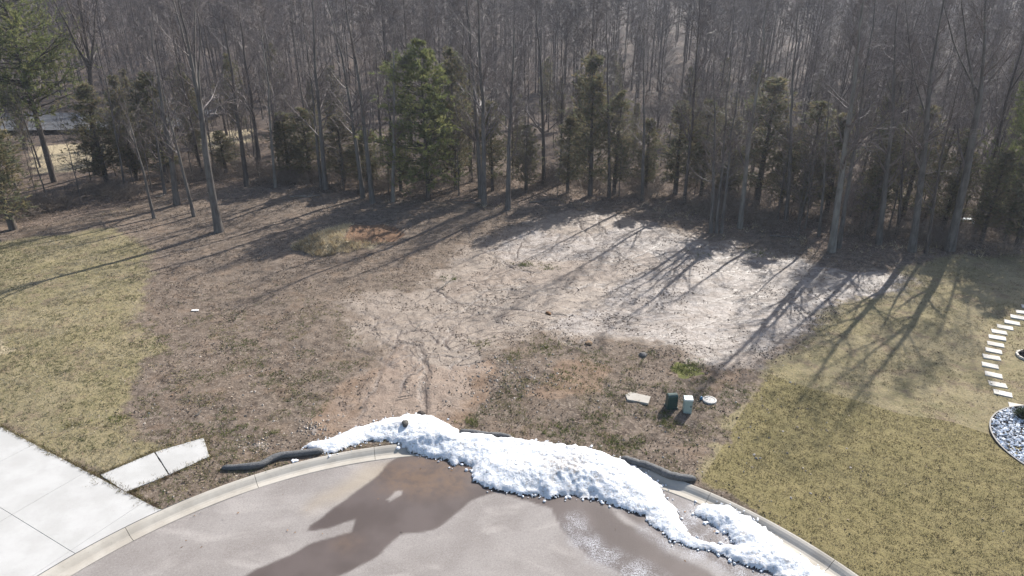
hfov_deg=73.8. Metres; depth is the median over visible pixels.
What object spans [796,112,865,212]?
cedar tree
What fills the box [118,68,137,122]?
cedar tree
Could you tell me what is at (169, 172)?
brush shrub
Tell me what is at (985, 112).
sapling
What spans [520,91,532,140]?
sapling
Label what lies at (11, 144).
cedar tree
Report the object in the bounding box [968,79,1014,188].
sapling
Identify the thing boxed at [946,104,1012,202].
sapling
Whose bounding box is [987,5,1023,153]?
bare tree
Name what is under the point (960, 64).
bare tree
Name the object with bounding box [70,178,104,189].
brush shrub
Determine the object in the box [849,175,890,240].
sapling
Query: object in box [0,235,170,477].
rough grass
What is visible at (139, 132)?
sapling
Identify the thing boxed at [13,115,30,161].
sapling
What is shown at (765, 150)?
cedar tree
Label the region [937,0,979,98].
bare tree
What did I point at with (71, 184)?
brush shrub
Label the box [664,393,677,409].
cable pedestal
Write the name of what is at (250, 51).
bare tree
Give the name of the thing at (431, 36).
bare tree
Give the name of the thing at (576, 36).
bare tree
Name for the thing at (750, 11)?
bare tree
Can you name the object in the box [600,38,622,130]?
bare tree
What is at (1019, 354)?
mulch bed
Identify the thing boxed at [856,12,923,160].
bare tree
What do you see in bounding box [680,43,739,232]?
bare tree
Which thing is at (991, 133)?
cedar tree
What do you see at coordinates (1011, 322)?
stepping stone
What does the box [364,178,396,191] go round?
brush shrub
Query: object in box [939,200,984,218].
brush shrub
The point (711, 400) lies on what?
access cover
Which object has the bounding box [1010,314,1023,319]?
stepping stone
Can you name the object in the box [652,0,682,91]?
bare tree
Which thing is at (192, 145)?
sapling
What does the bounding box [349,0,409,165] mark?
bare tree
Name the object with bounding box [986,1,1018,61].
bare tree
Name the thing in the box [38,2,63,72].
bare tree
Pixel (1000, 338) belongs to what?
stepping stone
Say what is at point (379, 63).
bare tree
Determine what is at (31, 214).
brush shrub
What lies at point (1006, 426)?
gravel bed
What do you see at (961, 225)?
brush shrub
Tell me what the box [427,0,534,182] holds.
bare tree
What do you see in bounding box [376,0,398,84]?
bare tree
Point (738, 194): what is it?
brush shrub
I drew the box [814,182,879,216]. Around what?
brush shrub
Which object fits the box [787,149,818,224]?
sapling
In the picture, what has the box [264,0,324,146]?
bare tree
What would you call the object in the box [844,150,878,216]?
sapling
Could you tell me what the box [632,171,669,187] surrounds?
brush shrub
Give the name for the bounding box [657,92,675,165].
sapling
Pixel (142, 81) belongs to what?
cedar tree
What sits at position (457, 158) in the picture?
sapling
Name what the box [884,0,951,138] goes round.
bare tree
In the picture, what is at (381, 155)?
sapling
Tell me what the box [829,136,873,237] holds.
sapling
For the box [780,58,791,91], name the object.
sapling
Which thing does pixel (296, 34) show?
bare tree
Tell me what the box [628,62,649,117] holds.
sapling
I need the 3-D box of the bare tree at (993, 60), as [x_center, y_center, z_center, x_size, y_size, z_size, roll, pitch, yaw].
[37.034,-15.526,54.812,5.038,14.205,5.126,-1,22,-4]
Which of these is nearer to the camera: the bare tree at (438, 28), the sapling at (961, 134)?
the sapling at (961, 134)
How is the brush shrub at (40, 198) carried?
on the ground at (282, 220)
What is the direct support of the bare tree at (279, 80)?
on the ground at (282, 220)
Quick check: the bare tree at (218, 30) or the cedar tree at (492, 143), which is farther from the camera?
the bare tree at (218, 30)
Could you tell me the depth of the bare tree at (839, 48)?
70.97 m
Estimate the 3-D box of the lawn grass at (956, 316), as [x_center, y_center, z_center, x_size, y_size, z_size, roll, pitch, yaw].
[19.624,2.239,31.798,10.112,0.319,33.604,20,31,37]
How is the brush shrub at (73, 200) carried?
on the ground at (282, 220)
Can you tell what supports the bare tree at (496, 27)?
on the ground at (282, 220)
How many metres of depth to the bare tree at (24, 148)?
65.47 m
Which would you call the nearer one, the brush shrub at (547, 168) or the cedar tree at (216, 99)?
the brush shrub at (547, 168)
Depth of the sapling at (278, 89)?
68.17 m
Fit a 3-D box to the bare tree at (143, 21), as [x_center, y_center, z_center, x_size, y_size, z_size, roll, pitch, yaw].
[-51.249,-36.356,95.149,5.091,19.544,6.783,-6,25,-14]
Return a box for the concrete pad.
[625,392,650,404]
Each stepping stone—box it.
[981,362,998,369]
[982,354,1000,360]
[984,371,1002,378]
[985,347,1001,354]
[987,341,1004,347]
[988,334,1005,341]
[988,380,1007,388]
[991,329,1007,335]
[993,389,1012,397]
[997,324,1013,330]
[1004,319,1019,325]
[1008,402,1021,406]
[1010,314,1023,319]
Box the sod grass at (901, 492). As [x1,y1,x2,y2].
[702,374,1023,575]
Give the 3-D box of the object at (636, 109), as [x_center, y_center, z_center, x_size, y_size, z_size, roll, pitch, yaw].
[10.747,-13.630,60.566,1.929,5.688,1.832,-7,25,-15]
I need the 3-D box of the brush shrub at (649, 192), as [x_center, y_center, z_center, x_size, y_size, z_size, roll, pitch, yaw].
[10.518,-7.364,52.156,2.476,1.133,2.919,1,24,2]
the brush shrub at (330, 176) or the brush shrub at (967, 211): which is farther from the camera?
the brush shrub at (330, 176)
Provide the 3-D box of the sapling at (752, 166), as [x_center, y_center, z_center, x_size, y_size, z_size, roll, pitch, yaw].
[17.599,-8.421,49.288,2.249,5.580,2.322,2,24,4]
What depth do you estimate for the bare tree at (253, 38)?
92.75 m
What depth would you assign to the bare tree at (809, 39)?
97.41 m
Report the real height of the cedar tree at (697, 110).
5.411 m
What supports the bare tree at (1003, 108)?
on the ground at (282, 220)
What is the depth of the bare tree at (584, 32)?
63.83 m
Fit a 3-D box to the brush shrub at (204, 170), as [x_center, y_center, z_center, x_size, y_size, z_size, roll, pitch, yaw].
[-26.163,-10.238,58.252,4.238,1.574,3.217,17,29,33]
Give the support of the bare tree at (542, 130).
on the ground at (282, 220)
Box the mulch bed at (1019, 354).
[1015,349,1023,359]
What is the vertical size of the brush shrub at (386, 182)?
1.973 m
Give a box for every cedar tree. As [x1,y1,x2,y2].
[0,117,28,190]
[0,121,42,230]
[2,65,29,149]
[54,82,124,184]
[97,106,149,180]
[102,74,140,172]
[104,87,123,156]
[112,70,183,182]
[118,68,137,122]
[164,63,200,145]
[174,74,212,164]
[208,80,223,117]
[209,130,246,172]
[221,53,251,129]
[259,111,312,171]
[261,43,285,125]
[277,107,335,179]
[304,81,317,124]
[318,114,376,182]
[321,65,346,141]
[323,87,333,124]
[337,130,386,187]
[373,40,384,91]
[375,130,418,190]
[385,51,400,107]
[434,45,481,189]
[455,106,468,163]
[469,100,512,190]
[471,85,489,152]
[502,124,545,189]
[504,117,523,175]
[511,95,527,138]
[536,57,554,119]
[552,116,586,191]
[553,53,620,195]
[554,77,565,122]
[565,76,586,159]
[578,48,610,162]
[593,89,642,194]
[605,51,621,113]
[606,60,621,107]
[610,80,623,115]
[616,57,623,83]
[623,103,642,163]
[627,117,662,190]
[654,100,711,194]
[684,98,728,195]
[688,106,704,157]
[703,116,752,193]
[709,87,728,138]
[715,58,733,126]
[715,116,735,191]
[728,76,802,204]
[730,94,740,126]
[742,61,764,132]
[759,126,815,207]
[767,100,841,215]
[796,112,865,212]
[812,75,821,111]
[849,65,869,132]
[850,112,917,227]
[860,88,875,145]
[866,100,910,194]
[874,76,900,154]
[882,105,952,220]
[903,148,934,195]
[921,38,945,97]
[921,128,987,230]
[924,142,950,199]
[966,150,1023,240]
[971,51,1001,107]
[990,56,1023,140]
[993,99,1022,151]
[999,160,1023,250]
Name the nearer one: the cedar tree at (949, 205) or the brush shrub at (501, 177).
the cedar tree at (949, 205)
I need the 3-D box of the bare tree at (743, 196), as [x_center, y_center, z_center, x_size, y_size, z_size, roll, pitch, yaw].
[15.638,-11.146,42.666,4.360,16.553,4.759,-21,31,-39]
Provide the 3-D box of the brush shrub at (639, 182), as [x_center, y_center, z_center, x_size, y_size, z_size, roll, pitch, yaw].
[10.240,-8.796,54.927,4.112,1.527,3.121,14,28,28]
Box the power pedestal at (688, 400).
[682,395,693,413]
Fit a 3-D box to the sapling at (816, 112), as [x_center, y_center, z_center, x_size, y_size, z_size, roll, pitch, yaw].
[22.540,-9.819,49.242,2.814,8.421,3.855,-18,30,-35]
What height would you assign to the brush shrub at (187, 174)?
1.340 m
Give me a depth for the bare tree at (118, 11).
85.00 m
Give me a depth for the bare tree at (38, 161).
58.96 m
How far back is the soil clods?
35.30 m
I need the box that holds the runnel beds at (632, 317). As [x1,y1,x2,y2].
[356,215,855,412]
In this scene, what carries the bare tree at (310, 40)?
on the ground at (282, 220)
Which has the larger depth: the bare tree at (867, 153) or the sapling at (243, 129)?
the sapling at (243, 129)
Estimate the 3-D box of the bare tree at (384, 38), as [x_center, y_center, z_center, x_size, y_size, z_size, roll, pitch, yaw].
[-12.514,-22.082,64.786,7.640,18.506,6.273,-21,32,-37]
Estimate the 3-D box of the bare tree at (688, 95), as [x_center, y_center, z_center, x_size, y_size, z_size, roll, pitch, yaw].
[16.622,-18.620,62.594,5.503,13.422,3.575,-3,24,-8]
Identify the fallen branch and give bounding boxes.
[529,198,557,202]
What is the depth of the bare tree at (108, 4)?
91.16 m
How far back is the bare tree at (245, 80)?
62.12 m
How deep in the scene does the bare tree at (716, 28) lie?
94.91 m
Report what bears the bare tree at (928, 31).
on the ground at (282, 220)
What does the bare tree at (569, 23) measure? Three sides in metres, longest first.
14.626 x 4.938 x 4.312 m
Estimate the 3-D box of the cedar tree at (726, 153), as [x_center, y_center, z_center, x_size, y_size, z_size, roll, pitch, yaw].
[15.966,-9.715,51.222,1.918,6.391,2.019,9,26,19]
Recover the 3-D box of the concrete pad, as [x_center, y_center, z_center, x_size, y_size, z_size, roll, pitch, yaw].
[4.937,4.341,26.921,0.973,0.080,0.581,9,25,19]
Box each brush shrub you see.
[0,194,54,215]
[1,204,54,223]
[9,182,72,212]
[18,189,68,213]
[21,189,71,212]
[28,183,102,210]
[39,176,101,198]
[49,192,84,206]
[59,181,105,196]
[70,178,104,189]
[79,175,140,201]
[79,180,125,197]
[89,179,151,200]
[93,180,150,201]
[100,173,143,194]
[142,162,205,190]
[150,149,186,161]
[150,164,190,178]
[168,169,200,180]
[180,159,226,178]
[184,157,232,176]
[197,164,227,177]
[213,170,233,180]
[219,156,265,172]
[221,155,271,175]
[226,153,270,172]
[227,155,281,174]
[233,144,265,155]
[236,165,293,185]
[253,161,280,184]
[275,161,317,181]
[279,162,327,184]
[290,172,341,190]
[300,168,336,184]
[318,166,380,188]
[346,176,381,191]
[355,173,386,190]
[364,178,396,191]
[365,168,404,191]
[399,176,443,197]
[414,170,472,197]
[419,163,476,180]
[441,170,473,185]
[470,166,533,190]
[473,168,514,185]
[500,183,529,193]
[505,186,537,197]
[524,146,554,157]
[535,167,579,184]
[536,177,557,187]
[539,154,566,176]
[546,163,580,181]
[556,187,579,198]
[561,170,622,195]
[572,164,606,183]
[579,167,607,188]
[586,155,607,168]
[597,187,621,198]
[622,177,673,196]
[625,171,666,187]
[628,149,663,173]
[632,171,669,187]
[635,184,662,197]
[668,187,727,209]
[679,176,717,189]
[692,182,741,199]
[702,188,755,208]
[716,183,768,194]
[717,186,767,208]
[720,187,754,201]
[750,186,806,215]
[756,203,789,216]
[791,198,854,223]
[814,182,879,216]
[857,207,907,226]
[863,210,928,240]
[870,203,939,229]
[889,197,972,222]
[924,209,982,233]
[934,215,988,236]
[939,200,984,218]
[961,217,1019,239]
[964,196,1007,217]
[974,227,1023,256]
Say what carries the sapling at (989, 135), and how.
on the ground at (282, 220)
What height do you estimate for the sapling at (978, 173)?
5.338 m
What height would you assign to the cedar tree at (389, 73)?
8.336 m
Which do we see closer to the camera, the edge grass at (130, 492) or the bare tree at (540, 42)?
the edge grass at (130, 492)
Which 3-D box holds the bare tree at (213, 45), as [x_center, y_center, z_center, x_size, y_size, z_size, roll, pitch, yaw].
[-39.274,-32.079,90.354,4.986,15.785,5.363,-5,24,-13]
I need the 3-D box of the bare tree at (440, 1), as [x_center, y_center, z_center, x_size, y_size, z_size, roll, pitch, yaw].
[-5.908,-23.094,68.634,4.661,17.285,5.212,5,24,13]
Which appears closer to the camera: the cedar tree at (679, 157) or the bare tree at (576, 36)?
the cedar tree at (679, 157)
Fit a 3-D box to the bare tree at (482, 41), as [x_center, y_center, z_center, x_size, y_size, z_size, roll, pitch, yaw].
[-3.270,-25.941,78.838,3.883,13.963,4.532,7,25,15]
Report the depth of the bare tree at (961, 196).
38.00 m
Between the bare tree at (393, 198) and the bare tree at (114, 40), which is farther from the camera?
the bare tree at (114, 40)
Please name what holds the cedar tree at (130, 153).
on the ground at (282, 220)
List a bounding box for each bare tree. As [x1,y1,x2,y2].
[0,0,23,75]
[0,2,44,167]
[0,48,13,154]
[0,56,23,187]
[1,3,50,149]
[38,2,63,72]
[40,0,120,174]
[59,8,86,80]
[60,0,143,187]
[78,13,109,92]
[93,0,132,104]
[97,3,161,134]
[98,0,142,95]
[98,0,144,89]
[100,0,133,65]
[104,0,142,103]
[115,89,155,218]
[123,0,170,125]
[125,0,202,143]
[126,74,166,193]
[127,0,162,64]
[130,0,174,92]
[133,10,170,108]
[137,11,198,205]
[141,0,205,174]
[142,0,247,232]
[144,64,195,216]
[146,1,211,92]
[174,0,232,135]
[176,34,220,163]
[185,0,207,84]
[200,0,231,99]
[200,0,254,186]
[200,5,215,73]
[206,0,238,93]
[210,0,258,131]
[216,0,267,99]
[220,16,266,156]
[221,0,270,167]
[225,0,307,173]
[226,0,266,99]
[227,0,269,119]
[230,0,306,141]
[235,1,280,97]
[241,2,292,187]
[247,0,282,105]
[259,0,317,116]
[260,39,302,141]
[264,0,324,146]
[268,16,303,122]
[269,3,295,82]
[276,0,349,189]
[283,0,316,78]
[286,0,336,187]
[293,0,325,91]
[293,0,348,156]
[310,0,330,77]
[310,0,385,198]
[313,1,333,74]
[321,0,389,203]
[322,0,376,130]
[322,1,342,67]
[326,0,360,80]
[337,0,391,179]
[344,0,415,144]
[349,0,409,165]
[349,1,370,77]
[352,16,391,156]
[368,0,432,141]
[375,2,417,201]
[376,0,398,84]
[377,0,410,108]
[381,0,419,112]
[384,0,411,84]
[386,0,424,105]
[397,0,448,156]
[410,14,438,95]
[418,0,455,94]
[421,4,441,82]
[424,0,486,160]
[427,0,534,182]
[436,0,475,98]
[438,0,523,205]
[444,0,499,197]
[444,0,502,155]
[446,11,464,72]
[450,23,475,92]
[461,1,491,81]
[471,0,500,115]
[472,0,493,68]
[474,0,518,130]
[480,0,519,105]
[480,0,528,209]
[483,34,507,118]
[490,45,529,177]
[491,0,519,125]
[492,8,527,107]
[494,0,533,101]
[497,0,546,126]
[501,11,533,83]
[513,0,576,185]
[515,1,535,93]
[515,33,537,124]
[525,0,558,104]
[527,19,566,131]
[529,10,547,93]
[537,0,558,75]
[537,0,574,100]
[539,0,589,169]
[550,0,635,173]
[561,9,594,111]
[562,0,587,96]
[564,0,587,77]
[586,1,635,197]
[586,9,620,98]
[594,8,620,88]
[594,10,647,183]
[599,0,628,72]
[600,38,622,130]
[623,0,658,97]
[624,22,670,201]
[625,0,654,90]
[628,0,654,100]
[632,29,650,106]
[637,2,659,84]
[645,0,748,203]
[647,0,697,126]
[650,0,675,98]
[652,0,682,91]
[669,6,720,149]
[679,11,720,103]
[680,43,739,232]
[694,0,728,100]
[694,24,752,233]
[696,60,758,232]
[697,0,749,105]
[699,38,734,107]
[702,1,735,93]
[704,0,758,96]
[705,0,744,57]
[723,2,753,97]
[725,0,794,228]
[727,21,773,139]
[730,0,780,112]
[733,0,766,107]
[734,0,798,172]
[737,14,773,98]
[754,0,787,45]
[759,0,781,64]
[761,0,811,149]
[762,0,826,220]
[776,0,854,125]
[785,0,835,93]
[788,21,828,133]
[788,30,839,144]
[797,0,840,116]
[805,74,846,236]
[806,8,840,96]
[808,0,877,132]
[814,0,842,74]
[814,0,910,252]
[818,0,870,127]
[820,5,839,75]
[821,0,891,165]
[821,1,880,114]
[832,0,908,247]
[833,0,902,136]
[833,1,857,62]
[845,0,888,114]
[845,20,906,176]
[847,0,890,114]
[851,0,954,187]
[855,0,909,121]
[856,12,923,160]
[860,0,946,244]
[865,0,992,252]
[866,19,944,200]
[869,17,909,121]
[875,34,940,234]
[879,0,921,86]
[880,0,948,161]
[882,0,918,77]
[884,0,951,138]
[899,25,948,132]
[900,3,965,121]
[904,65,987,253]
[905,0,947,109]
[907,7,957,94]
[908,0,962,108]
[909,0,943,60]
[909,1,945,62]
[913,0,1023,251]
[930,0,1016,204]
[932,20,979,124]
[934,8,982,129]
[935,1,960,55]
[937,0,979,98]
[944,0,1012,184]
[944,1,1016,123]
[947,16,970,77]
[963,4,1015,110]
[965,0,1023,219]
[972,13,1022,167]
[977,0,1022,75]
[978,27,1023,206]
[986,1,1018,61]
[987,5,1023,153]
[991,7,1023,138]
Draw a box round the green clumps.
[61,247,774,454]
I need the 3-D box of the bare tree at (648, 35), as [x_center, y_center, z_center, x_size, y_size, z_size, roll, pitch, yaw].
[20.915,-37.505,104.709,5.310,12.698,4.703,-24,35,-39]
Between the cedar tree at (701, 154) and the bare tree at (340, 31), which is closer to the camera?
the cedar tree at (701, 154)
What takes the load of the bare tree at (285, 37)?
on the ground at (282, 220)
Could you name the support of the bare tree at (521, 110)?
on the ground at (282, 220)
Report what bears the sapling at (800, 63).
on the ground at (282, 220)
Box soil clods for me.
[325,230,850,431]
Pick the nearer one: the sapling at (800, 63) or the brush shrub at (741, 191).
the brush shrub at (741, 191)
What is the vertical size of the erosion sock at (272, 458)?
0.255 m
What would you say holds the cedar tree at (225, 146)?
on the ground at (282, 220)
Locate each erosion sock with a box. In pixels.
[222,448,323,470]
[459,429,511,437]
[621,456,696,481]
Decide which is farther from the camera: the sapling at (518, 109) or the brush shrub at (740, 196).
the sapling at (518, 109)
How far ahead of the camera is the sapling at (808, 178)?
43.34 m
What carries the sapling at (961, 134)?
on the ground at (282, 220)
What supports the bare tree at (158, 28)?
on the ground at (282, 220)
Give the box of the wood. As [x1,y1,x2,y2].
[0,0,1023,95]
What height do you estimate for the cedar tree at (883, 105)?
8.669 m
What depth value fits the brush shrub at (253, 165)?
58.69 m
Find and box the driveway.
[0,427,190,575]
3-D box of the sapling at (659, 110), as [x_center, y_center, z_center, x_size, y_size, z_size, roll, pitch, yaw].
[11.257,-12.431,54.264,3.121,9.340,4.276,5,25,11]
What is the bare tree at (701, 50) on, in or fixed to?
on the ground at (282, 220)
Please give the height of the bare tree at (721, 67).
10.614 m
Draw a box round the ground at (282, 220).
[0,0,1023,575]
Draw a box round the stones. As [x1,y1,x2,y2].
[134,346,851,501]
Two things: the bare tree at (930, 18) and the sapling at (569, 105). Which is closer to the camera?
the sapling at (569, 105)
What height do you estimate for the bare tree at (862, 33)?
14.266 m
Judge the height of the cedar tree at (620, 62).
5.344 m
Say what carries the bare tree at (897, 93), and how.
on the ground at (282, 220)
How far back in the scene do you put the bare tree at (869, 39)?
80.78 m
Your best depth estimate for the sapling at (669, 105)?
57.12 m
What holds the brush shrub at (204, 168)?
on the ground at (282, 220)
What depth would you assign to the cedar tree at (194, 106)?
59.82 m
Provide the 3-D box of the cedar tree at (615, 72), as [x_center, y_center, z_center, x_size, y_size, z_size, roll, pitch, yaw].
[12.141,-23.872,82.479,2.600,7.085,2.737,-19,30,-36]
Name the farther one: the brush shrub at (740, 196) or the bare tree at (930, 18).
the bare tree at (930, 18)
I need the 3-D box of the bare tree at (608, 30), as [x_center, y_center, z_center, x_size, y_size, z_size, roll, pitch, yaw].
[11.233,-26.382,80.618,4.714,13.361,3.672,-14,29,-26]
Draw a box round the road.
[72,455,774,575]
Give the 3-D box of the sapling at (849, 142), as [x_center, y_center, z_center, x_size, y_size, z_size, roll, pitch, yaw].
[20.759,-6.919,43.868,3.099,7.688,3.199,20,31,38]
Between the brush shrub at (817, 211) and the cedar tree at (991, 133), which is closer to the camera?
the brush shrub at (817, 211)
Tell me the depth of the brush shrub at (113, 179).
53.26 m
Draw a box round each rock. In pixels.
[402,420,408,427]
[639,352,646,357]
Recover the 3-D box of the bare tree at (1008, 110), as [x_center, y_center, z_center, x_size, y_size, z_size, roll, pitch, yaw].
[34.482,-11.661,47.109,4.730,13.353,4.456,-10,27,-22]
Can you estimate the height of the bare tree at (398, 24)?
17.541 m
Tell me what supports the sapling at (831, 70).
on the ground at (282, 220)
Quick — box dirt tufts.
[126,277,756,504]
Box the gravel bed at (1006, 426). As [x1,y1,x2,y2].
[989,405,1023,464]
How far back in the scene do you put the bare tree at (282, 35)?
79.17 m
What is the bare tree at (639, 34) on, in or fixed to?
on the ground at (282, 220)
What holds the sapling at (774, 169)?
on the ground at (282, 220)
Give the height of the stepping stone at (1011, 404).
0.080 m
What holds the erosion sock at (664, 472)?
on the ground at (282, 220)
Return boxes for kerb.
[39,444,857,575]
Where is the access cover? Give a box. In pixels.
[703,396,716,404]
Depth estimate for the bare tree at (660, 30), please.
91.11 m
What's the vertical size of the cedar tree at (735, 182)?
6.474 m
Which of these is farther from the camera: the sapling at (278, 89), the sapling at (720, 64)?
the sapling at (720, 64)
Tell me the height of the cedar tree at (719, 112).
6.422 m
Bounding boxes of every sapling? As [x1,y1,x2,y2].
[0,82,67,192]
[9,127,49,197]
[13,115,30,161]
[35,99,88,201]
[63,101,95,179]
[86,90,115,175]
[112,120,136,183]
[126,103,160,192]
[129,59,149,110]
[129,83,162,169]
[157,90,201,179]
[167,116,188,155]
[186,75,226,165]
[191,55,215,126]
[203,39,226,103]
[203,87,222,141]
[208,63,233,138]
[217,89,240,155]
[235,111,253,157]
[238,111,267,171]
[244,108,263,159]
[262,57,293,127]
[274,66,307,134]
[292,43,312,101]
[295,69,315,124]
[318,110,364,188]
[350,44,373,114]
[370,118,396,191]
[421,86,470,195]
[469,133,487,169]
[473,66,506,165]
[502,77,532,167]
[512,116,542,191]
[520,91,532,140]
[540,90,561,147]
[543,134,569,195]
[552,81,579,146]
[609,72,631,133]
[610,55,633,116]
[613,117,641,195]
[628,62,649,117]
[631,110,651,168]
[635,72,671,177]
[640,71,680,172]
[646,71,657,118]
[653,71,685,170]
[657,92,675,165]
[659,119,677,172]
[682,75,726,185]
[685,126,705,193]
[686,53,712,105]
[694,64,716,132]
[703,95,748,191]
[711,47,735,96]
[723,76,759,140]
[730,76,753,138]
[738,134,769,198]
[756,136,781,205]
[766,106,813,219]
[775,110,845,228]
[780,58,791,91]
[781,70,817,155]
[781,143,811,214]
[785,131,827,235]
[786,33,809,106]
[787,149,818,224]
[796,92,836,174]
[816,45,841,96]
[821,129,863,232]
[823,108,882,210]
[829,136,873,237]
[843,66,875,128]
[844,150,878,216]
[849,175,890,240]
[853,141,891,223]
[857,93,931,229]
[920,66,948,121]
[920,97,966,217]
[920,113,953,216]
[922,57,950,106]
[930,88,953,159]
[938,74,958,126]
[941,100,995,196]
[941,106,998,198]
[943,158,988,224]
[946,83,992,167]
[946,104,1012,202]
[951,84,995,154]
[959,96,1023,232]
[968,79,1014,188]
[972,119,1022,195]
[981,113,1005,157]
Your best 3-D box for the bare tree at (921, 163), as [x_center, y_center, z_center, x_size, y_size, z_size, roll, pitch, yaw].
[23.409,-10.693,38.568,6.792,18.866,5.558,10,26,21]
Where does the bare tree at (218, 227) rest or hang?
on the ground at (282, 220)
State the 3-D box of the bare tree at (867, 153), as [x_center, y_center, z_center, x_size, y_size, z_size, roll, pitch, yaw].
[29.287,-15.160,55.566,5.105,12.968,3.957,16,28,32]
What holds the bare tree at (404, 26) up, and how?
on the ground at (282, 220)
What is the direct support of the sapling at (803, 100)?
on the ground at (282, 220)
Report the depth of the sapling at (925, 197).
45.79 m
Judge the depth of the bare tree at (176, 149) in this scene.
46.36 m
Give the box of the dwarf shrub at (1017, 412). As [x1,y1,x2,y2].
[1013,407,1023,419]
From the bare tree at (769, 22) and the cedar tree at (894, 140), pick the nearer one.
the cedar tree at (894, 140)
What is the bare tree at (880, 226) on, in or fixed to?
on the ground at (282, 220)
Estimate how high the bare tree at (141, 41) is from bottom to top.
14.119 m
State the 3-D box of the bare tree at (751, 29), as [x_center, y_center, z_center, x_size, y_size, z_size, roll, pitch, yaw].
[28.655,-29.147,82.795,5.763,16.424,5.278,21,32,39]
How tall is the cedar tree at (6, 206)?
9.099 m
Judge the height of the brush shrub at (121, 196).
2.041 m
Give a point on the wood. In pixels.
(687, 19)
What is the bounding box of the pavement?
[101,438,208,491]
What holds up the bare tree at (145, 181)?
on the ground at (282, 220)
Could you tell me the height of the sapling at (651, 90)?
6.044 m
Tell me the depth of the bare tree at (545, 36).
105.77 m
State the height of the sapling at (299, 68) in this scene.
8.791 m
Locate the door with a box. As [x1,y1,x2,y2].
[684,402,691,411]
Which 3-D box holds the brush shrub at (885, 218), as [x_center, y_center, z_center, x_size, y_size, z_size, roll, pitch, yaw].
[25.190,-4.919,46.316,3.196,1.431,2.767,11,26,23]
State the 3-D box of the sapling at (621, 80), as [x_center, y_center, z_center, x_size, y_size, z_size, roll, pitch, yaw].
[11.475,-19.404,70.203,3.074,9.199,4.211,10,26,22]
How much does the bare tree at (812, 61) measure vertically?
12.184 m
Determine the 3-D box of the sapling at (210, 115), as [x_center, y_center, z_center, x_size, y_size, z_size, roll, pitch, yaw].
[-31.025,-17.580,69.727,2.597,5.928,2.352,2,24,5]
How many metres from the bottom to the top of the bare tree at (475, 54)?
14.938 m
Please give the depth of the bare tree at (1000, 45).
63.64 m
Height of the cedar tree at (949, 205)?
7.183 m
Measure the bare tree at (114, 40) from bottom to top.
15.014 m
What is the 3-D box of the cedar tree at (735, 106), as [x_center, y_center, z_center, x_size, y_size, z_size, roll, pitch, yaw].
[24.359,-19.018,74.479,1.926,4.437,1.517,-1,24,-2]
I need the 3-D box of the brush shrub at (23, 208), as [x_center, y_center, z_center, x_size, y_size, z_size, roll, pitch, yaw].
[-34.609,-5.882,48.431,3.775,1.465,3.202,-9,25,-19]
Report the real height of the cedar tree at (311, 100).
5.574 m
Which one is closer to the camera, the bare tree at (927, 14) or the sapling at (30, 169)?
the sapling at (30, 169)
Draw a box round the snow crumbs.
[301,412,824,574]
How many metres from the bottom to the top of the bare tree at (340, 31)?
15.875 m
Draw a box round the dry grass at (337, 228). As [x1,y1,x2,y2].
[102,196,1023,273]
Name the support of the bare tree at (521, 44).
on the ground at (282, 220)
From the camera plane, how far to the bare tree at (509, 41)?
86.42 m
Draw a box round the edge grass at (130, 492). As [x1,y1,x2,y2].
[0,423,213,510]
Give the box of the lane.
[0,110,223,129]
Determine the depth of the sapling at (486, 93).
57.54 m
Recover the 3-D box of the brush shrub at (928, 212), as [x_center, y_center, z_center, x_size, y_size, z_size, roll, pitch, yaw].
[29.009,-5.508,46.833,4.029,1.971,5.308,-3,24,-7]
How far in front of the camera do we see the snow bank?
22.47 m
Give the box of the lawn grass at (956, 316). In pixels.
[693,255,1023,501]
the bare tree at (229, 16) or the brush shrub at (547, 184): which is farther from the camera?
the bare tree at (229, 16)
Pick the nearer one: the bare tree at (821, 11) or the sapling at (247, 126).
the sapling at (247, 126)
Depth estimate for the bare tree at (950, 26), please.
95.27 m
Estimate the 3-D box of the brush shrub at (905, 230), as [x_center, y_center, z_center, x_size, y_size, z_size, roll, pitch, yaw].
[25.397,-3.916,43.849,4.585,1.702,3.480,-6,25,-14]
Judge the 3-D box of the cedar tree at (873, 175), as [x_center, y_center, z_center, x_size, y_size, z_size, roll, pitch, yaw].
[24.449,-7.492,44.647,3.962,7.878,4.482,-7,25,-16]
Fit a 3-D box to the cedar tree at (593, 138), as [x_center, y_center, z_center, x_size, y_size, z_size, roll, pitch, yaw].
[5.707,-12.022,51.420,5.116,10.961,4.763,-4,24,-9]
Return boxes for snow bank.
[303,413,829,575]
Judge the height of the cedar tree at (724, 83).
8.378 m
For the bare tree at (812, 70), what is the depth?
54.68 m
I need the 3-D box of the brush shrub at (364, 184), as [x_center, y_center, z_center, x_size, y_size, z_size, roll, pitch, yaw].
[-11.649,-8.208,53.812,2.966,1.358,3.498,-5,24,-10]
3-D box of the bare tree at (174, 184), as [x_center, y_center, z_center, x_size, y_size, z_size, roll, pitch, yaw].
[-24.140,-12.298,48.687,4.156,13.866,5.115,0,24,0]
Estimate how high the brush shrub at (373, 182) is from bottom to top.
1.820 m
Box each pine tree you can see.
[0,0,100,182]
[353,38,470,197]
[973,79,1023,235]
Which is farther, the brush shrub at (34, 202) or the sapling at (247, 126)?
the sapling at (247, 126)

